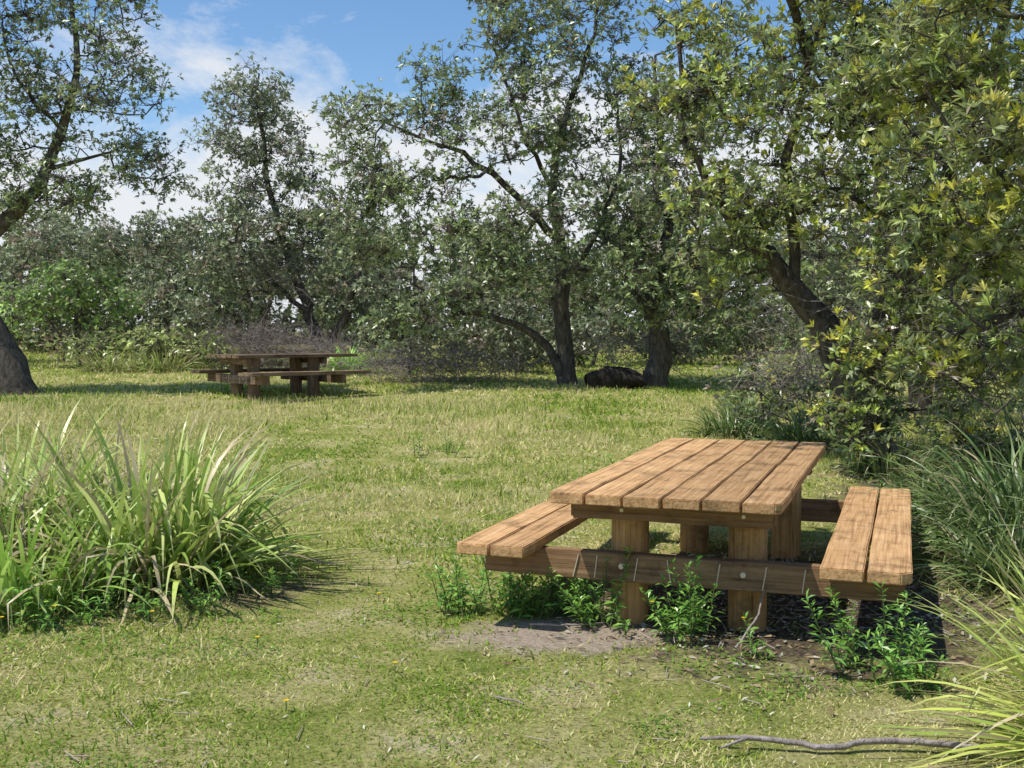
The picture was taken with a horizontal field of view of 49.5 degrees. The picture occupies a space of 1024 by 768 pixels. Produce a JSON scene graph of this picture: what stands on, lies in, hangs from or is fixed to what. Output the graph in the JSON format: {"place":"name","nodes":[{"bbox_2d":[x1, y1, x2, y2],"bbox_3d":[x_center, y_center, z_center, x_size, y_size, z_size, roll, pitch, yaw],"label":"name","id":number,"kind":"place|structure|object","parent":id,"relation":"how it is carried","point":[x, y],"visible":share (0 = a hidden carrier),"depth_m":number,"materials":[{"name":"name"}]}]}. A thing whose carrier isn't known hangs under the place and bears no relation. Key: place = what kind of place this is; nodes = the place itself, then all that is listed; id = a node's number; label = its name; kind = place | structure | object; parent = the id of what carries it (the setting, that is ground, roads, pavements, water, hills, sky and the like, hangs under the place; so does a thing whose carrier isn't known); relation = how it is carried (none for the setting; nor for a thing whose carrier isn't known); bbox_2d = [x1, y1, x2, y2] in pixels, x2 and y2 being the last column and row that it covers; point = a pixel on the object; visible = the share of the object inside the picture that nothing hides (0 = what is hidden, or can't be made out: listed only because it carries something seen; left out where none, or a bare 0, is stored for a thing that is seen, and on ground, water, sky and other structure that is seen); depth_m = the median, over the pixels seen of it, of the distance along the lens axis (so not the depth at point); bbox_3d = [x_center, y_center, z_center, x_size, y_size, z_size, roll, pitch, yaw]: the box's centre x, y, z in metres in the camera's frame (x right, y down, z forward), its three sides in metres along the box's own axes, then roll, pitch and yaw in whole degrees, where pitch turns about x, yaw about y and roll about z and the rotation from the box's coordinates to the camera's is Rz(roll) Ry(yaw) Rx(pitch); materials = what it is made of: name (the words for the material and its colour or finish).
{"place":"outdoors","nodes":[
{"label":"outdoors","id":0,"kind":"place"},
{"bbox_2d":[0,332,1023,767],"bbox_3d":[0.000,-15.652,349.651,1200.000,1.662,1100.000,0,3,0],"label":"ground","id":1,"kind":"structure","parent":0,"point":[594,648],"depth_m":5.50,"materials":[{"name":"green plant"}]},
{"bbox_2d":[0,576,62,632],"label":"leafy weed","id":2,"kind":"object","parent":1,"relation":"on","point":[24,621],"visible":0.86,"depth_m":6.01,"materials":[{"name":"green plant"}]},
{"bbox_2d":[0,258,143,366],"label":"coastal shrub","id":3,"kind":"object","parent":1,"relation":"on","point":[66,294],"visible":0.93,"depth_m":26.74,"materials":[{"name":"green plant"}]},
{"bbox_2d":[35,581,119,625],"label":"leafy weed","id":4,"kind":"object","parent":1,"relation":"on","point":[97,610],"visible":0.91,"depth_m":6.19,"materials":[{"name":"green plant"}]},
{"bbox_2d":[0,0,191,395],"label":"banksia tree","id":5,"kind":"object","parent":1,"relation":"on","point":[15,375],"visible":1,"depth_m":19.69,"materials":[{"name":"green plant"}]},
{"bbox_2d":[0,397,210,595],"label":"lomandra plant","id":6,"kind":"object","parent":1,"relation":"on","point":[28,496],"visible":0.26,"depth_m":7.44,"materials":[{"name":"green plant"}]},
{"bbox_2d":[62,346,150,372],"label":"grass tussock","id":7,"kind":"object","parent":1,"relation":"on","point":[98,366],"depth_m":25.11,"materials":[{"name":"green plant"}]},
{"bbox_2d":[0,466,219,641],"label":"lomandra plant","id":8,"kind":"object","parent":1,"relation":"on","point":[11,566],"visible":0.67,"depth_m":6.41,"materials":[{"name":"green plant"}]},
{"bbox_2d":[0,206,232,359],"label":"coastal shrub","id":9,"kind":"object","parent":1,"relation":"on","point":[130,245],"visible":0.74,"depth_m":29.30,"materials":[{"name":"green plant"}]},
{"bbox_2d":[44,318,239,368],"bbox_3d":[-8.675,-0.934,26.136,4.555,1.250,2.026,0,3,0],"label":"coastal shrub","id":10,"kind":"object","parent":1,"relation":"on","point":[150,341],"visible":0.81,"depth_m":25.91,"materials":[{"name":"green plant"}]},
{"bbox_2d":[114,346,202,372],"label":"grass tussock","id":11,"kind":"object","parent":1,"relation":"on","point":[157,364],"depth_m":25.16,"materials":[{"name":"green plant"}]},
{"bbox_2d":[123,563,226,622],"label":"leafy weed","id":12,"kind":"object","parent":1,"relation":"on","point":[145,609],"visible":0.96,"depth_m":6.32,"materials":[{"name":"green plant"}]},
{"bbox_2d":[0,399,385,630],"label":"lomandra plant","id":13,"kind":"object","parent":1,"relation":"on","point":[223,530],"visible":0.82,"depth_m":6.92,"materials":[{"name":"green plant"}]},
{"bbox_2d":[210,557,296,594],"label":"leafy weed","id":14,"kind":"object","parent":1,"relation":"on","point":[272,582],"visible":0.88,"depth_m":6.89,"materials":[{"name":"green plant"}]},
{"bbox_2d":[190,353,370,400],"bbox_3d":[-4.127,-0.016,19.992,2.492,1.054,2.323,-2,4,-40],"label":"picnic table","id":15,"kind":"object","parent":1,"relation":"on","point":[256,376],"visible":0.89,"depth_m":19.67,"materials":[{"name":"brown wood"}]},
{"bbox_2d":[167,50,412,363],"bbox_3d":[-5.479,-4.283,27.445,6.102,7.908,3.410,0,3,0],"label":"banksia tree","id":16,"kind":"object","parent":1,"relation":"on","point":[238,214],"visible":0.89,"depth_m":27.26,"materials":[{"name":"green plant"}]},
{"bbox_2d":[319,338,380,374],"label":"lomandra plant","id":17,"kind":"object","parent":1,"relation":"on","point":[345,360],"visible":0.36,"depth_m":24.48,"materials":[{"name":"green plant"}]},
{"bbox_2d":[169,219,549,384],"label":"dead branches","id":18,"kind":"object","parent":1,"relation":"on","point":[273,348],"visible":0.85,"depth_m":25.76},
{"bbox_2d":[410,431,465,456],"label":"leafy weed","id":19,"kind":"object","parent":1,"relation":"on","point":[446,449],"visible":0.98,"depth_m":13.09,"materials":[{"name":"green plant"}]},
{"bbox_2d":[425,555,545,616],"bbox_3d":[-0.134,1.139,6.413,0.736,0.353,0.456,0,3,9],"label":"leafy weed","id":20,"kind":"object","parent":1,"relation":"on","point":[460,595],"visible":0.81,"depth_m":6.34,"materials":[{"name":"green plant"}]},
{"bbox_2d":[346,256,633,372],"bbox_3d":[-0.452,-1.643,25.516,6.526,2.758,3.249,0,3,0],"label":"coastal shrub","id":21,"kind":"object","parent":1,"relation":"on","point":[518,315],"visible":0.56,"depth_m":25.17,"materials":[{"name":"green plant"}]},
{"bbox_2d":[297,0,683,384],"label":"banksia tree","id":22,"kind":"object","parent":1,"relation":"on","point":[562,361],"visible":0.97,"depth_m":21.04,"materials":[{"name":"green plant"}]},
{"bbox_2d":[494,696,523,704],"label":"fallen branch","id":23,"kind":"object","parent":1,"relation":"on","point":[514,700],"visible":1,"depth_m":4.71,"materials":[{"name":"grey wood"}]},
{"bbox_2d":[0,162,1021,354],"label":"background trees","id":24,"kind":"object","parent":1,"relation":"on","point":[30,339],"visible":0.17,"depth_m":34.64,"materials":[{"name":"green plant"}]},
{"bbox_2d":[0,223,1021,345],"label":"background trees","id":25,"kind":"object","parent":1,"relation":"on","point":[408,263],"visible":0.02,"depth_m":44.92,"materials":[{"name":"green plant"}]},
{"bbox_2d":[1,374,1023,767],"bbox_3d":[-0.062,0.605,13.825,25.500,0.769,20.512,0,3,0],"label":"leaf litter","id":26,"kind":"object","parent":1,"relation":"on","point":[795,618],"visible":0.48,"depth_m":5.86,"materials":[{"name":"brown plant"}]},
{"bbox_2d":[476,555,578,620],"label":"leafy weed","id":27,"kind":"object","parent":1,"relation":"on","point":[534,606],"visible":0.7,"depth_m":6.28,"materials":[{"name":"green plant"}]},
{"bbox_2d":[530,622,603,626],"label":"fallen branch","id":28,"kind":"object","parent":1,"relation":"on","point":[559,625],"visible":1,"depth_m":5.98,"materials":[{"name":"grey wood"}]},
{"bbox_2d":[537,576,602,614],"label":"leafy weed","id":29,"kind":"object","parent":1,"relation":"on","point":[571,586],"visible":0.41,"depth_m":6.34,"materials":[{"name":"green plant"}]},
{"bbox_2d":[546,546,633,628],"bbox_3d":[0.421,1.096,6.082,0.487,0.465,0.382,0,3,0],"label":"leafy weed","id":30,"kind":"object","parent":1,"relation":"on","point":[582,614],"visible":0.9,"depth_m":6.05,"materials":[{"name":"green plant"}]},
{"bbox_2d":[584,366,645,388],"bbox_3d":[1.944,-0.090,21.046,1.153,0.498,0.476,0,3,0],"label":"fallen log","id":31,"kind":"object","parent":1,"relation":"on","point":[614,376],"visible":0.92,"depth_m":20.92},
{"bbox_2d":[600,451,630,465],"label":"leafy weed","id":32,"kind":"object","parent":1,"relation":"on","point":[611,459],"visible":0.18,"depth_m":11.66,"materials":[{"name":"green plant"}]},
{"bbox_2d":[608,595,685,636],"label":"leafy weed","id":33,"kind":"object","parent":1,"relation":"on","point":[618,607],"visible":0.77,"depth_m":5.85,"materials":[{"name":"green plant"}]},
{"bbox_2d":[354,250,1007,366],"bbox_3d":[6.297,-1.934,28.487,20.548,3.098,5.513,0,3,0],"label":"coastal scrub","id":34,"kind":"object","parent":1,"relation":"on","point":[524,296],"visible":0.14,"depth_m":28.00,"materials":[{"name":"green plant"}]},
{"bbox_2d":[639,552,725,644],"bbox_3d":[0.872,1.100,5.735,0.404,0.456,0.384,2,4,40],"label":"leafy weed","id":35,"kind":"object","parent":1,"relation":"on","point":[686,621],"visible":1,"depth_m":5.74,"materials":[{"name":"green plant"}]},
{"bbox_2d":[457,438,912,632],"bbox_3d":[1.340,1.037,7.164,2.324,1.055,3.312,1,3,20],"label":"picnic table","id":36,"kind":"object","parent":1,"relation":"on","point":[748,493],"visible":0.86,"depth_m":6.07,"materials":[{"name":"beige wood"}]},
{"bbox_2d":[590,1,810,386],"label":"banksia tree","id":37,"kind":"object","parent":1,"relation":"on","point":[660,361],"visible":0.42,"depth_m":20.94,"materials":[{"name":"green plant"}]},
{"bbox_2d":[675,395,783,439],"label":"lomandra plant","id":38,"kind":"object","parent":1,"relation":"on","point":[730,428],"visible":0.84,"depth_m":14.49,"materials":[{"name":"green plant"}]},
{"bbox_2d":[697,390,788,428],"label":"lomandra plant","id":39,"kind":"object","parent":1,"relation":"on","point":[734,417],"visible":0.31,"depth_m":15.54,"materials":[{"name":"green plant"}]},
{"bbox_2d":[697,385,797,416],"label":"lomandra plant","id":40,"kind":"object","parent":1,"relation":"on","point":[735,402],"visible":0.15,"depth_m":16.97,"materials":[{"name":"green plant"}]},
{"bbox_2d":[734,592,763,648],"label":"fallen branch","id":41,"kind":"object","parent":1,"relation":"on","point":[745,634],"visible":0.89,"depth_m":5.61,"materials":[{"name":"grey wood"}]},
{"bbox_2d":[734,612,776,658],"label":"leafy weed","id":42,"kind":"object","parent":1,"relation":"on","point":[754,646],"visible":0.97,"depth_m":5.45,"materials":[{"name":"green plant"}]},
{"bbox_2d":[548,164,1023,468],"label":"dead branches","id":43,"kind":"object","parent":1,"relation":"on","point":[807,378],"visible":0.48,"depth_m":14.60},
{"bbox_2d":[733,399,850,451],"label":"lomandra plant","id":44,"kind":"object","parent":1,"relation":"on","point":[797,430],"visible":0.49,"depth_m":13.61,"materials":[{"name":"green plant"}]},
{"bbox_2d":[602,0,1023,462],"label":"banksia tree","id":45,"kind":"object","parent":1,"relation":"on","point":[843,367],"visible":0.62,"depth_m":12.02,"materials":[{"name":"green plant"}]},
{"bbox_2d":[699,735,978,750],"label":"fallen branch","id":46,"kind":"object","parent":1,"relation":"on","point":[893,740],"visible":0.94,"depth_m":4.21,"materials":[{"name":"grey wood"}]},
{"bbox_2d":[720,737,761,748],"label":"fallen branch","id":47,"kind":"object","parent":46,"relation":"attached to","point":[743,740],"visible":1,"depth_m":4.18,"materials":[{"name":"grey wood"}]},
{"bbox_2d":[702,229,1023,434],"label":"coastal shrub","id":48,"kind":"object","parent":1,"relation":"on","point":[790,403],"visible":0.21,"depth_m":15.13,"materials":[{"name":"green plant"}]},
{"bbox_2d":[801,581,928,685],"bbox_3d":[1.685,1.124,5.226,0.533,0.481,0.676,1,3,25],"label":"leafy weed","id":49,"kind":"object","parent":1,"relation":"on","point":[843,643],"visible":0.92,"depth_m":5.17,"materials":[{"name":"green plant"}]},
{"bbox_2d":[708,0,1023,415],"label":"banksia tree","id":50,"kind":"object","parent":1,"relation":"on","point":[819,270],"visible":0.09,"depth_m":16.97,"materials":[{"name":"green plant"}]},
{"bbox_2d":[814,429,954,482],"bbox_3d":[3.831,0.673,11.495,1.450,0.569,1.688,0,3,0],"label":"lomandra plant","id":51,"kind":"object","parent":1,"relation":"on","point":[864,467],"visible":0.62,"depth_m":11.31,"materials":[{"name":"green plant"}]},
{"bbox_2d":[871,616,952,698],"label":"leafy weed","id":52,"kind":"object","parent":1,"relation":"on","point":[900,669],"visible":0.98,"depth_m":4.89,"materials":[{"name":"green plant"}]},
{"bbox_2d":[859,457,967,515],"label":"lomandra plant","id":53,"kind":"object","parent":1,"relation":"on","point":[896,484],"visible":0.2,"depth_m":10.06,"materials":[{"name":"green plant"}]},
{"bbox_2d":[804,370,1023,481],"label":"coastal shrub","id":54,"kind":"object","parent":1,"relation":"on","point":[921,423],"visible":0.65,"depth_m":10.56,"materials":[{"name":"green plant"}]},
{"bbox_2d":[810,0,1023,412],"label":"banksia tree","id":55,"kind":"object","parent":1,"relation":"on","point":[922,78],"visible":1,"depth_m":9.04,"materials":[{"name":"green plant"}]},
{"bbox_2d":[810,408,1023,582],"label":"lomandra plant","id":56,"kind":"object","parent":1,"relation":"on","point":[982,491],"visible":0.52,"depth_m":7.76,"materials":[{"name":"green plant"}]},
{"bbox_2d":[828,505,1023,767],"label":"lomandra plant","id":57,"kind":"object","parent":1,"relation":"on","point":[1016,738],"visible":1,"depth_m":4.24,"materials":[{"name":"green plant"}]},
{"bbox_2d":[880,480,984,517],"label":"leafy weed","id":58,"kind":"object","parent":1,"relation":"on","point":[910,493],"visible":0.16,"depth_m":9.41,"materials":[{"name":"green plant"}]},
{"bbox_2d":[905,384,1023,481],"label":"lomandra plant","id":59,"kind":"object","parent":1,"relation":"on","point":[1006,414],"visible":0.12,"depth_m":11.26,"materials":[{"name":"green plant"}]},
{"bbox_2d":[911,471,1023,612],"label":"lomandra plant","id":60,"kind":"object","parent":1,"relation":"on","point":[986,565],"visible":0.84,"depth_m":6.86,"materials":[{"name":"green plant"}]},
{"bbox_2d":[915,427,1023,493],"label":"lomandra plant","id":61,"kind":"object","parent":1,"relation":"on","point":[995,459],"visible":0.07,"depth_m":10.18,"materials":[{"name":"green plant"}]},
{"bbox_2d":[936,441,1023,508],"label":"lomandra plant","id":62,"kind":"object","parent":1,"relation":"on","point":[983,476],"visible":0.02,"depth_m":9.30,"materials":[{"name":"green plant"}]},
{"bbox_2d":[944,592,1023,698],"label":"lomandra plant","id":63,"kind":"object","parent":1,"relation":"on","point":[1001,671],"visible":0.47,"depth_m":4.91,"materials":[{"name":"green plant"}]},
{"bbox_2d":[976,458,1023,553],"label":"lomandra plant","id":64,"kind":"object","parent":1,"relation":"on","point":[1016,525],"visible":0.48,"depth_m":7.26,"materials":[{"name":"green plant"}]},
{"bbox_2d":[0,0,1023,331],"label":"sky","id":65,"kind":"structure","parent":0,"point":[325,45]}
]}

